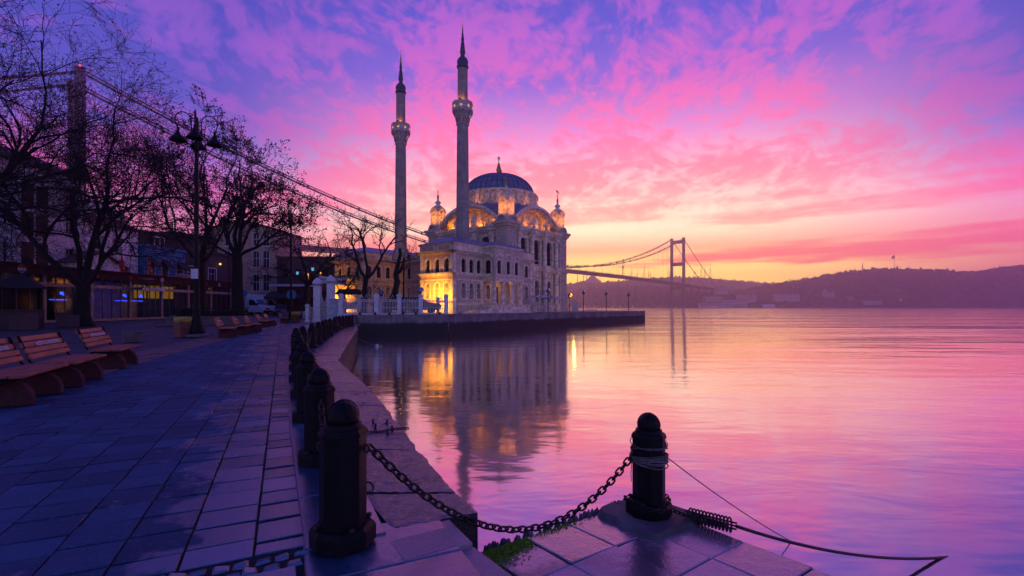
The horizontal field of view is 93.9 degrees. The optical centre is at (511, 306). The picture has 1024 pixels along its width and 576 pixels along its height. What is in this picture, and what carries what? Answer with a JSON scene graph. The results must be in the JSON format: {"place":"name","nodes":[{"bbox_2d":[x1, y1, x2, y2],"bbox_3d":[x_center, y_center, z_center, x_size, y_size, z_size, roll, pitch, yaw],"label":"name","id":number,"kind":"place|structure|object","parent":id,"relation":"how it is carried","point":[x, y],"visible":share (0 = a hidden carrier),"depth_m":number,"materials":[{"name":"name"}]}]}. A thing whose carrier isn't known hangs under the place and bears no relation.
{"place":"outdoors","nodes":[
{"label":"outdoors","id":0,"kind":"place"},
{"bbox_2d":[0,315,320,378],"bbox_3d":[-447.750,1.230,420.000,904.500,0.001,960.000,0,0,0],"label":"ground","id":1,"kind":"structure","parent":0,"point":[154,336],"depth_m":21.38,"materials":[{"name":"grey stone"}]},
{"bbox_2d":[9,316,37,329],"bbox_3d":[-26.027,0.843,25.493,1.060,0.714,1.060,0,0,-43],"label":"wooden planter","id":2,"kind":"object","parent":1,"relation":"on","point":[23,322],"visible":1,"depth_m":25.11,"materials":[{"name":"paint"}]},
{"bbox_2d":[0,274,47,328],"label":"kiosk","id":3,"kind":"object","parent":1,"relation":"on","point":[22,281],"visible":0.89,"depth_m":26.64,"materials":[{"name":"wood"}]},
{"bbox_2d":[0,146,83,264],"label":"house","id":4,"kind":"structure","parent":1,"relation":"on","point":[63,238],"depth_m":39.44,"materials":[{"name":"paint"}]},
{"bbox_2d":[6,175,51,264],"bbox_3d":[-39.130,-6.650,38.800,0.940,7.300,2.800,0,0,0],"label":"bay window","id":5,"kind":"structure","parent":4,"relation":"in","point":[49,238],"depth_m":38.30,"materials":[{"name":"paint"}]},
{"bbox_2d":[56,315,79,327],"bbox_3d":[-26.376,0.843,28.396,1.010,0.714,1.010,0,0,-43],"label":"wooden planter","id":6,"kind":"object","parent":1,"relation":"on","point":[63,321],"visible":1,"depth_m":28.02,"materials":[{"name":"paint"}]},
{"bbox_2d":[56,251,127,318],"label":"house","id":7,"kind":"structure","parent":1,"relation":"on","point":[97,303],"depth_m":43.93,"materials":[{"name":"grey glass"}]},
{"bbox_2d":[0,0,202,294],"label":"bare tree","id":8,"kind":"object","parent":1,"relation":"on","point":[19,157],"visible":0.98,"depth_m":25.33,"materials":[{"name":"brown plant"}]},
{"bbox_2d":[84,201,143,317],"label":"house","id":9,"kind":"structure","parent":1,"relation":"on","point":[124,298],"depth_m":48.85,"materials":[{"name":"blue paint"}]},
{"bbox_2d":[0,261,231,322],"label":"glass restaurant","id":10,"kind":"structure","parent":1,"relation":"on","point":[20,298],"depth_m":41.17,"materials":[{"name":"metal"}]},
{"bbox_2d":[122,331,142,341],"bbox_3d":[-13.200,1.028,16.626,0.580,0.345,0.552,0,0,0],"label":"stone stool","id":11,"kind":"object","parent":1,"relation":"on","point":[132,336],"visible":1,"depth_m":16.44,"materials":[{"name":"stone"}]},
{"bbox_2d":[0,1,264,325],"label":"bare tree","id":12,"kind":"object","parent":1,"relation":"on","point":[81,308],"visible":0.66,"depth_m":30.64,"materials":[{"name":"brown plant"}]},
{"bbox_2d":[138,231,190,316],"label":"house","id":13,"kind":"structure","parent":1,"relation":"on","point":[157,265],"depth_m":53.25,"materials":[{"name":"blue paint"}]},
{"bbox_2d":[85,83,275,310],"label":"bare tree","id":14,"kind":"object","parent":1,"relation":"on","point":[202,278],"visible":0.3,"depth_m":43.08,"materials":[{"name":"brown plant"}]},
{"bbox_2d":[173,316,191,336],"bbox_3d":[-13.248,0.785,19.248,0.519,0.830,0.519,0,0,26],"label":"planter","id":15,"kind":"object","parent":1,"relation":"on","point":[181,326],"visible":0.95,"depth_m":19.07,"materials":[{"name":"brown wood"}]},
{"bbox_2d":[156,231,231,311],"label":"house","id":16,"kind":"structure","parent":1,"relation":"on","point":[218,267],"depth_m":63.12,"materials":[{"name":"paint"}]},
{"bbox_2d":[208,267,216,280],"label":"window","id":17,"kind":"structure","parent":16,"relation":"in","point":[211,272],"depth_m":62.67,"materials":[{"name":"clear glass"}]},
{"bbox_2d":[168,109,222,336],"bbox_3d":[-12.878,-3.349,19.510,1.510,9.099,1.507,0,0,16],"label":"street lamp","id":18,"kind":"object","parent":1,"relation":"on","point":[196,329],"visible":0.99,"depth_m":19.43,"materials":[{"name":"metal"}]},
{"bbox_2d":[156,308,251,325],"bbox_3d":[-24.146,0.619,37.416,5.322,1.203,14.250,0,0,-34],"label":"brick planter","id":19,"kind":"object","parent":1,"relation":"on","point":[206,317],"visible":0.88,"depth_m":32.10,"materials":[{"name":"concrete"}]},
{"bbox_2d":[160,123,334,315],"bbox_3d":[-22.232,-7.100,40.368,11.911,16.783,11.326,0,0,41],"label":"bare tree","id":20,"kind":"object","parent":1,"relation":"on","point":[237,298],"visible":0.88,"depth_m":39.52,"materials":[{"name":"brown plant"}]},
{"bbox_2d":[245,294,271,314],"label":"delivery van","id":21,"kind":"object","parent":1,"relation":"on","point":[255,303],"visible":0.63,"depth_m":66.99,"materials":[{"name":"white metal"}]},
{"bbox_2d":[248,295,282,314],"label":"delivery van","id":22,"kind":"object","parent":1,"relation":"on","point":[272,303],"visible":0.14,"depth_m":70.50,"materials":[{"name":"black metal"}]},
{"bbox_2d":[272,305,288,315],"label":"parked car","id":23,"kind":"object","parent":1,"relation":"on","point":[280,308],"visible":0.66,"depth_m":65.75,"materials":[{"name":"paint"}]},
{"bbox_2d":[278,207,303,321],"bbox_3d":[-17.563,-3.349,37.987,1.505,9.099,1.510,0,0,28],"label":"street lamp","id":24,"kind":"object","parent":1,"relation":"on","point":[290,219],"visible":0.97,"depth_m":37.91,"materials":[{"name":"metal"}]},
{"bbox_2d":[264,256,334,310],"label":"house","id":25,"kind":"structure","parent":1,"relation":"on","point":[282,284],"depth_m":72.00,"materials":[{"name":"paint"}]},
{"bbox_2d":[244,222,363,318],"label":"bare tree","id":26,"kind":"object","parent":1,"relation":"on","point":[307,282],"visible":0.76,"depth_m":49.72,"materials":[{"name":"brown plant"}]},
{"bbox_2d":[305,304,312,321],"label":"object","id":27,"kind":"object","parent":1,"relation":"on","point":[308,308],"visible":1,"depth_m":37.19,"materials":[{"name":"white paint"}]},
{"bbox_2d":[312,275,335,321],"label":"pillar","id":28,"kind":"structure","parent":1,"relation":"on","point":[318,301],"depth_m":37.27,"materials":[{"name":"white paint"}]},
{"bbox_2d":[329,299,345,318],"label":"masonry block","id":29,"kind":"structure","parent":1,"relation":"on","point":[333,307],"depth_m":36.00,"materials":[{"name":"white stone"}]},
{"bbox_2d":[314,323,477,549],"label":"quay wall","id":30,"kind":"structure","parent":1,"relation":"on","point":[395,502],"depth_m":3.61,"materials":[{"name":"stone"}]},
{"bbox_2d":[281,311,599,323],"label":"terrace","id":31,"kind":"structure","parent":1,"relation":"on","point":[284,314],"depth_m":52.15,"materials":[{"name":"grey stone"}]},
{"bbox_2d":[323,268,362,298],"bbox_3d":[-14.012,-1.307,39.593,3.912,4.541,3.322,0,0,0],"label":"tree","id":32,"kind":"object","parent":31,"relation":"on","point":[352,280],"visible":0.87,"depth_m":39.40,"materials":[{"name":"brown plant"}]},
{"bbox_2d":[298,271,363,284],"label":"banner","id":33,"kind":"object","parent":32,"relation":"hanging from","point":[321,278],"visible":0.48,"depth_m":41.05,"materials":[{"name":"fabric"}]},
{"bbox_2d":[335,289,361,308],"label":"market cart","id":34,"kind":"object","parent":31,"relation":"on","point":[352,291],"visible":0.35,"depth_m":42.53,"materials":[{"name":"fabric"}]},
{"bbox_2d":[347,277,392,312],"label":"tree","id":35,"kind":"object","parent":31,"relation":"on","point":[371,291],"visible":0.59,"depth_m":40.03,"materials":[{"name":"brown plant"}]},
{"bbox_2d":[322,198,422,312],"bbox_3d":[-11.428,-4.257,39.009,9.120,9.851,6.222,0,0,0],"label":"bare tree","id":36,"kind":"object","parent":31,"relation":"on","point":[366,276],"visible":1,"depth_m":38.35,"materials":[{"name":"brown plant"}]},
{"bbox_2d":[384,248,404,312],"bbox_3d":[-9.874,-2.061,40.000,1.879,5.710,0.600,0,0,0],"label":"bare tree","id":37,"kind":"object","parent":31,"relation":"on","point":[396,273],"visible":0.89,"depth_m":39.85,"materials":[{"name":"brown plant"}]},
{"bbox_2d":[338,293,458,314],"bbox_3d":[-8.443,-0.210,39.037,11.310,1.620,5.494,0,0,-31],"label":"white fence","id":38,"kind":"object","parent":31,"relation":"on","point":[378,307],"visible":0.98,"depth_m":36.58,"materials":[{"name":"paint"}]},
{"bbox_2d":[393,297,441,312],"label":"parked car","id":39,"kind":"object","parent":31,"relation":"on","point":[407,303],"visible":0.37,"depth_m":40.77,"materials":[{"name":"paint"}]},
{"bbox_2d":[329,25,570,313],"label":"mosque","id":40,"kind":"structure","parent":31,"relation":"on","point":[496,243],"depth_m":54.11,"materials":[{"name":"stone"}]},
{"bbox_2d":[424,282,430,299],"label":"grille window","id":41,"kind":"structure","parent":40,"relation":"in","point":[428,288],"depth_m":45.92,"materials":[{"name":"glass"}]},
{"bbox_2d":[433,257,440,272],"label":"upper window","id":42,"kind":"structure","parent":40,"relation":"in","point":[438,259],"depth_m":45.20,"materials":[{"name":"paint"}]},
{"bbox_2d":[434,281,439,299],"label":"grille window","id":43,"kind":"structure","parent":40,"relation":"in","point":[436,288],"depth_m":45.11,"materials":[{"name":"glass"}]},
{"bbox_2d":[460,281,467,299],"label":"grille window","id":44,"kind":"structure","parent":40,"relation":"in","point":[462,286],"depth_m":44.96,"materials":[{"name":"glass"}]},
{"bbox_2d":[468,282,474,299],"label":"grille window","id":45,"kind":"structure","parent":40,"relation":"in","point":[470,296],"depth_m":45.86,"materials":[{"name":"glass"}]},
{"bbox_2d":[484,259,491,274],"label":"upper window","id":46,"kind":"structure","parent":40,"relation":"in","point":[489,263],"depth_m":46.84,"materials":[{"name":"glass"}]},
{"bbox_2d":[485,284,491,299],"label":"grille window","id":47,"kind":"structure","parent":40,"relation":"in","point":[487,288],"depth_m":47.79,"materials":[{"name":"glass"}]},
{"bbox_2d":[534,240,540,265],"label":"arched window","id":48,"kind":"structure","parent":40,"relation":"in","point":[535,241],"depth_m":59.34,"materials":[{"name":"glass"}]},
{"bbox_2d":[547,243,552,266],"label":"arched window","id":49,"kind":"structure","parent":40,"relation":"in","point":[548,246],"depth_m":61.59,"materials":[{"name":"glass"}]},
{"bbox_2d":[530,295,567,312],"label":"canopy shelter","id":50,"kind":"object","parent":31,"relation":"on","point":[550,297],"visible":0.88,"depth_m":53.05,"materials":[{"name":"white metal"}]},
{"bbox_2d":[0,324,480,575],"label":"promenade","id":51,"kind":"structure","parent":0,"point":[75,430],"depth_m":3.35,"materials":[{"name":"stone"}]},
{"bbox_2d":[0,336,68,407],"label":"park bench","id":52,"kind":"object","parent":51,"relation":"on","point":[23,384],"visible":1,"depth_m":6.24,"materials":[{"name":"brown wood"}]},
{"bbox_2d":[13,331,106,387],"bbox_3d":[-6.980,0.802,7.471,0.692,0.795,1.400,0,0,-26],"label":"park bench","id":53,"kind":"object","parent":51,"relation":"on","point":[79,370],"visible":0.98,"depth_m":7.26,"materials":[{"name":"brown wood"}]},
{"bbox_2d":[75,326,139,369],"bbox_3d":[-8.040,0.802,9.572,0.692,0.795,1.400,0,0,-26],"label":"park bench","id":54,"kind":"object","parent":51,"relation":"on","point":[121,356],"visible":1,"depth_m":9.25,"materials":[{"name":"brown wood"}]},
{"bbox_2d":[37,323,286,395],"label":"kerb","id":55,"kind":"structure","parent":51,"relation":"on","point":[148,355],"depth_m":13.77,"materials":[{"name":"stone"}]},
{"bbox_2d":[211,317,237,337],"bbox_3d":[-11.332,0.802,18.896,0.692,0.795,1.400,0,0,-21],"label":"park bench","id":56,"kind":"object","parent":55,"relation":"on","point":[227,332],"visible":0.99,"depth_m":18.51,"materials":[{"name":"brown wood"}]},
{"bbox_2d":[254,314,269,327],"bbox_3d":[-14.812,0.802,28.379,0.692,0.795,1.400,0,0,-19],"label":"park bench","id":57,"kind":"object","parent":55,"relation":"on","point":[264,324],"visible":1,"depth_m":28.00,"materials":[{"name":"brown wood"}]},
{"bbox_2d":[229,317,250,334],"bbox_3d":[-11.962,0.802,21.096,0.692,0.795,1.400,0,0,-21],"label":"park bench","id":58,"kind":"object","parent":51,"relation":"on","point":[243,330],"visible":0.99,"depth_m":20.70,"materials":[{"name":"brown wood"}]},
{"bbox_2d":[242,315,261,331],"bbox_3d":[-12.462,0.802,22.947,0.692,0.795,1.400,0,0,-20],"label":"park bench","id":59,"kind":"object","parent":51,"relation":"on","point":[254,327],"visible":0.99,"depth_m":22.57,"materials":[{"name":"brown wood"}]},
{"bbox_2d":[289,331,301,368],"bbox_3d":[-4.200,0.836,9.350,0.305,0.728,0.305,0,0,-25],"label":"bollard","id":60,"kind":"object","parent":51,"relation":"on","point":[296,333],"visible":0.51,"depth_m":9.26,"materials":[{"name":"black metal"}]},
{"bbox_2d":[289,336,303,380],"bbox_3d":[-3.500,0.836,7.850,0.305,0.728,0.305,0,0,-25],"label":"bollard","id":61,"kind":"object","parent":51,"relation":"on","point":[298,340],"visible":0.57,"depth_m":7.76,"materials":[{"name":"black metal"}]},
{"bbox_2d":[290,342,309,397],"bbox_3d":[-2.820,0.836,6.440,0.305,0.728,0.305,0,0,-26],"label":"bollard","id":62,"kind":"object","parent":51,"relation":"on","point":[302,348],"visible":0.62,"depth_m":6.35,"materials":[{"name":"black metal"}]},
{"bbox_2d":[299,326,307,343],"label":"bollard","id":63,"kind":"object","parent":51,"relation":"on","point":[303,331],"visible":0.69,"depth_m":11.94,"materials":[{"name":"black metal"}]},
{"bbox_2d":[292,351,319,422],"bbox_3d":[-2.180,0.836,5.100,0.305,0.728,0.305,0,0,-26],"label":"bollard","id":64,"kind":"object","parent":51,"relation":"on","point":[307,365],"visible":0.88,"depth_m":5.00,"materials":[{"name":"black metal"}]},
{"bbox_2d":[307,323,317,348],"bbox_3d":[-5.820,0.836,13.900,0.305,0.728,0.305,0,0,-17],"label":"bollard","id":65,"kind":"object","parent":51,"relation":"on","point":[312,329],"visible":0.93,"depth_m":13.81,"materials":[{"name":"black metal"}]},
{"bbox_2d":[297,368,335,467],"bbox_3d":[-1.500,0.836,3.720,0.305,0.728,0.305,0,0,-26],"label":"bollard","id":66,"kind":"object","parent":51,"relation":"on","point":[319,387],"visible":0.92,"depth_m":3.62,"materials":[{"name":"black metal"}]},
{"bbox_2d":[318,402,324,427],"bbox_3d":[-1.183,0.884,3.085,0.046,0.336,1.146,0,0,-27],"label":"chain","id":67,"kind":"object","parent":66,"relation":"hanging from","point":[320,416],"visible":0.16,"depth_m":3.52,"materials":[{"name":"metal"}]},
{"bbox_2d":[315,321,323,343],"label":"bollard","id":68,"kind":"object","parent":51,"relation":"on","point":[318,326],"visible":0.92,"depth_m":15.51,"materials":[{"name":"black metal"}]},
{"bbox_2d":[321,320,327,340],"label":"bollard","id":69,"kind":"object","parent":51,"relation":"on","point":[324,337],"visible":0.8,"depth_m":16.92,"materials":[{"name":"black metal"}]},
{"bbox_2d":[309,399,375,556],"bbox_3d":[-0.866,0.836,2.450,0.305,0.728,0.305,0,0,8],"label":"bollard","id":70,"kind":"object","parent":51,"relation":"on","point":[345,524],"visible":1,"depth_m":2.36,"materials":[{"name":"black metal"}]},
{"bbox_2d":[368,443,633,533],"bbox_3d":[0.067,1.054,2.946,1.902,0.706,0.046,0,0,-31],"label":"chain","id":71,"kind":"object","parent":70,"relation":"hanging from","point":[405,480],"visible":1,"depth_m":2.81,"materials":[{"name":"metal"}]},
{"bbox_2d":[213,220,303,314],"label":"house","id":72,"kind":"structure","parent":0,"point":[262,255],"depth_m":76.00,"materials":[{"name":"white paint"}]},
{"bbox_2d":[251,273,259,291],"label":"window","id":73,"kind":"structure","parent":72,"relation":"in","point":[256,286],"depth_m":76.19,"materials":[{"name":"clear glass"}]},
{"bbox_2d":[251,250,259,267],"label":"window","id":74,"kind":"structure","parent":72,"relation":"in","point":[257,254],"depth_m":76.19,"materials":[{"name":"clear glass"}]},
{"bbox_2d":[261,273,269,291],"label":"window","id":75,"kind":"structure","parent":72,"relation":"in","point":[265,285],"depth_m":76.19,"materials":[{"name":"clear glass"}]},
{"bbox_2d":[262,250,269,266],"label":"window","id":76,"kind":"structure","parent":72,"relation":"in","point":[266,255],"depth_m":76.19,"materials":[{"name":"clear glass"}]},
{"bbox_2d":[0,0,1023,283],"label":"sky","id":77,"kind":"structure","parent":0,"point":[783,140],"materials":[{"name":"purple"}]},
{"bbox_2d":[568,287,677,302],"bbox_3d":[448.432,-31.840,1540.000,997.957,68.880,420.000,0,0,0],"label":"wooded hill","id":78,"kind":"structure","parent":0,"point":[626,296],"depth_m":1494.11,"materials":[{"name":"plant"}]},
{"bbox_2d":[567,283,709,302],"bbox_3d":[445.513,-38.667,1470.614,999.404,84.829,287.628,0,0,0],"label":"hillside wood","id":79,"kind":"object","parent":78,"relation":"on","point":[650,289],"visible":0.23,"depth_m":1515.20,"materials":[{"name":"green plant"}]},
{"bbox_2d":[568,292,751,307],"bbox_3d":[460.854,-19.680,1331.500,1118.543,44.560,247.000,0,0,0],"label":"shore slope","id":80,"kind":"structure","parent":0,"point":[678,304],"depth_m":1249.67,"materials":[{"name":"plant"}]},
{"bbox_2d":[567,290,826,307],"bbox_3d":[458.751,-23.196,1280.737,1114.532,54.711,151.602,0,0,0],"label":"shore wood","id":81,"kind":"object","parent":80,"relation":"on","point":[633,302],"visible":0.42,"depth_m":1280.12,"materials":[{"name":"green plant"}]},
{"bbox_2d":[698,302,721,307],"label":"waterfront house","id":82,"kind":"structure","parent":80,"relation":"on","point":[710,305],"depth_m":1207.00,"materials":[{"name":"tile"}]},
{"bbox_2d":[703,296,721,301],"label":"waterfront house","id":83,"kind":"structure","parent":80,"relation":"on","point":[712,298],"depth_m":1225.00,"materials":[{"name":"tile"}]},
{"bbox_2d":[714,286,727,294],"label":"waterfront house","id":84,"kind":"structure","parent":80,"relation":"on","point":[719,290],"depth_m":1300.00,"materials":[{"name":"tile"}]},
{"bbox_2d":[567,277,771,291],"bbox_3d":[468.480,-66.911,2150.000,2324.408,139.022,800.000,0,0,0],"label":"hill","id":85,"kind":"structure","parent":0,"point":[705,283],"depth_m":2061.50,"materials":[{"name":"plant"}]},
{"bbox_2d":[577,270,601,283],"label":"hilltop mosque","id":86,"kind":"structure","parent":85,"relation":"on","point":[592,279],"depth_m":2098.86,"materials":[{"name":"grey stone"}]},
{"bbox_2d":[567,275,774,292],"bbox_3d":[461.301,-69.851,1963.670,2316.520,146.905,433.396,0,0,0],"label":"wood","id":87,"kind":"object","parent":85,"relation":"on","point":[702,280],"visible":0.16,"depth_m":2064.05,"materials":[{"name":"green plant"}]},
{"bbox_2d":[348,308,1023,575],"bbox_3d":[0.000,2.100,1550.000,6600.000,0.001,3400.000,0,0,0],"label":"water","id":88,"kind":"structure","parent":0,"point":[894,432],"depth_m":8.84,"materials":[{"name":"liquid"}]},
{"bbox_2d":[0,64,715,307],"bbox_3d":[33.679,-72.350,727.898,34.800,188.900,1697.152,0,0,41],"label":"suspension bridge","id":89,"kind":"structure","parent":88,"relation":"in","point":[679,285],"depth_m":493.14,"materials":[{"name":"metal"}]},
{"bbox_2d":[354,314,447,335],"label":"sea wall","id":90,"kind":"structure","parent":88,"relation":"in","point":[402,324],"depth_m":36.17,"materials":[{"name":"stone"}]},
{"bbox_2d":[448,310,644,333],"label":"sea wall","id":91,"kind":"structure","parent":88,"relation":"in","point":[467,323],"depth_m":46.92,"materials":[{"name":"concrete"}]},
{"bbox_2d":[493,515,830,575],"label":"landing","id":92,"kind":"object","parent":88,"relation":"in","point":[592,546],"visible":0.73,"depth_m":2.91,"materials":[{"name":"stone"}]},
{"bbox_2d":[481,517,593,572],"bbox_3d":[0.259,1.520,3.101,0.963,0.009,0.309,0,0,-35],"label":"moss","id":93,"kind":"object","parent":92,"relation":"on","point":[504,551],"visible":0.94,"depth_m":2.99,"materials":[{"name":"green plant"}]},
{"bbox_2d":[483,500,619,551],"bbox_3d":[0.348,1.577,3.368,1.452,0.150,0.094,0,0,-35],"label":"rubble rim","id":94,"kind":"object","parent":92,"relation":"attached to","point":[503,541],"visible":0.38,"depth_m":3.30,"materials":[{"name":"stone"}]},
{"bbox_2d":[597,497,698,541],"bbox_3d":[0.986,1.505,3.456,0.604,0.051,0.629,0,0,-37],"label":"concrete pad","id":95,"kind":"object","parent":92,"relation":"on","point":[617,514],"visible":0.66,"depth_m":3.29,"materials":[{"name":"grey concrete"}]},
{"bbox_2d":[626,412,671,521],"bbox_3d":[0.990,1.126,3.460,0.305,0.728,0.305,0,0,-14],"label":"bollard","id":96,"kind":"object","parent":95,"relation":"on","point":[648,487],"visible":0.98,"depth_m":3.37,"materials":[{"name":"black metal"}]},
{"bbox_2d":[623,494,670,513],"bbox_3d":[0.990,1.404,3.441,0.348,0.067,0.328,0,0,0],"label":"chain","id":97,"kind":"object","parent":96,"relation":"attached to","point":[635,502],"visible":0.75,"depth_m":3.34,"materials":[{"name":"metal"}]},
{"bbox_2d":[629,437,668,481],"bbox_3d":[0.990,1.103,3.459,0.280,0.294,0.277,0,0,0],"label":"wound rope","id":98,"kind":"object","parent":96,"relation":"attached to","point":[639,461],"visible":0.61,"depth_m":3.35,"materials":[{"name":"fabric"}]},
{"bbox_2d":[668,458,787,539],"bbox_3d":[1.818,1.596,3.855,1.684,1.055,0.008,0,0,-32],"label":"mooring line","id":99,"kind":"object","parent":96,"relation":"attached to","point":[725,500],"visible":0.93,"depth_m":3.77,"materials":[{"name":"fabric"}]},
{"bbox_2d":[686,507,736,532],"bbox_3d":[1.360,1.462,3.285,0.339,0.108,0.104,0,0,38],"label":"mooring spring","id":100,"kind":"object","parent":92,"relation":"on","point":[716,522],"visible":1,"depth_m":3.26,"materials":[{"name":"metal"}]},
{"bbox_2d":[736,525,947,559],"bbox_3d":[2.620,1.790,3.620,2.427,0.683,0.023,0,0,-21],"label":"mooring rope","id":101,"kind":"object","parent":100,"relation":"attached to","point":[830,550],"visible":0.98,"depth_m":3.51,"materials":[{"name":"fabric"}]},
{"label":"landing step bed","id":102,"kind":"structure","parent":92,"relation":"on","visible":0},
{"bbox_2d":[389,520,471,559],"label":"stone slab","id":103,"kind":"structure","parent":102,"relation":"on","point":[450,534],"depth_m":2.47,"materials":[{"name":"grey stone"}]},
{"bbox_2d":[462,547,511,575],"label":"stone slab","id":104,"kind":"structure","parent":102,"relation":"on","point":[483,565],"depth_m":2.31,"materials":[{"name":"grey stone"}]},
{"bbox_2d":[723,264,1023,307],"bbox_3d":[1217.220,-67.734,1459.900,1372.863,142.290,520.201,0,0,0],"label":"hill","id":105,"kind":"structure","parent":0,"point":[996,299],"depth_m":1285.80,"materials":[{"name":"plant"}]},
{"bbox_2d":[720,299,747,307],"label":"waterfront house","id":106,"kind":"structure","parent":105,"relation":"on","point":[734,302],"depth_m":1210.00,"materials":[{"name":"tile"}]},
{"bbox_2d":[736,295,756,302],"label":"waterfront house","id":107,"kind":"structure","parent":105,"relation":"on","point":[751,298],"depth_m":1230.00,"materials":[{"name":"tile"}]},
{"bbox_2d":[772,293,799,301],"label":"waterfront house","id":108,"kind":"structure","parent":105,"relation":"on","point":[788,297],"depth_m":1235.00,"materials":[{"name":"tile"}]},
{"bbox_2d":[822,289,834,297],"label":"waterfront house","id":109,"kind":"structure","parent":105,"relation":"on","point":[827,294],"depth_m":1250.00,"materials":[{"name":"tile"}]},
{"bbox_2d":[861,300,881,304],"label":"waterfront house","id":110,"kind":"structure","parent":105,"relation":"on","point":[871,302],"depth_m":1212.00,"materials":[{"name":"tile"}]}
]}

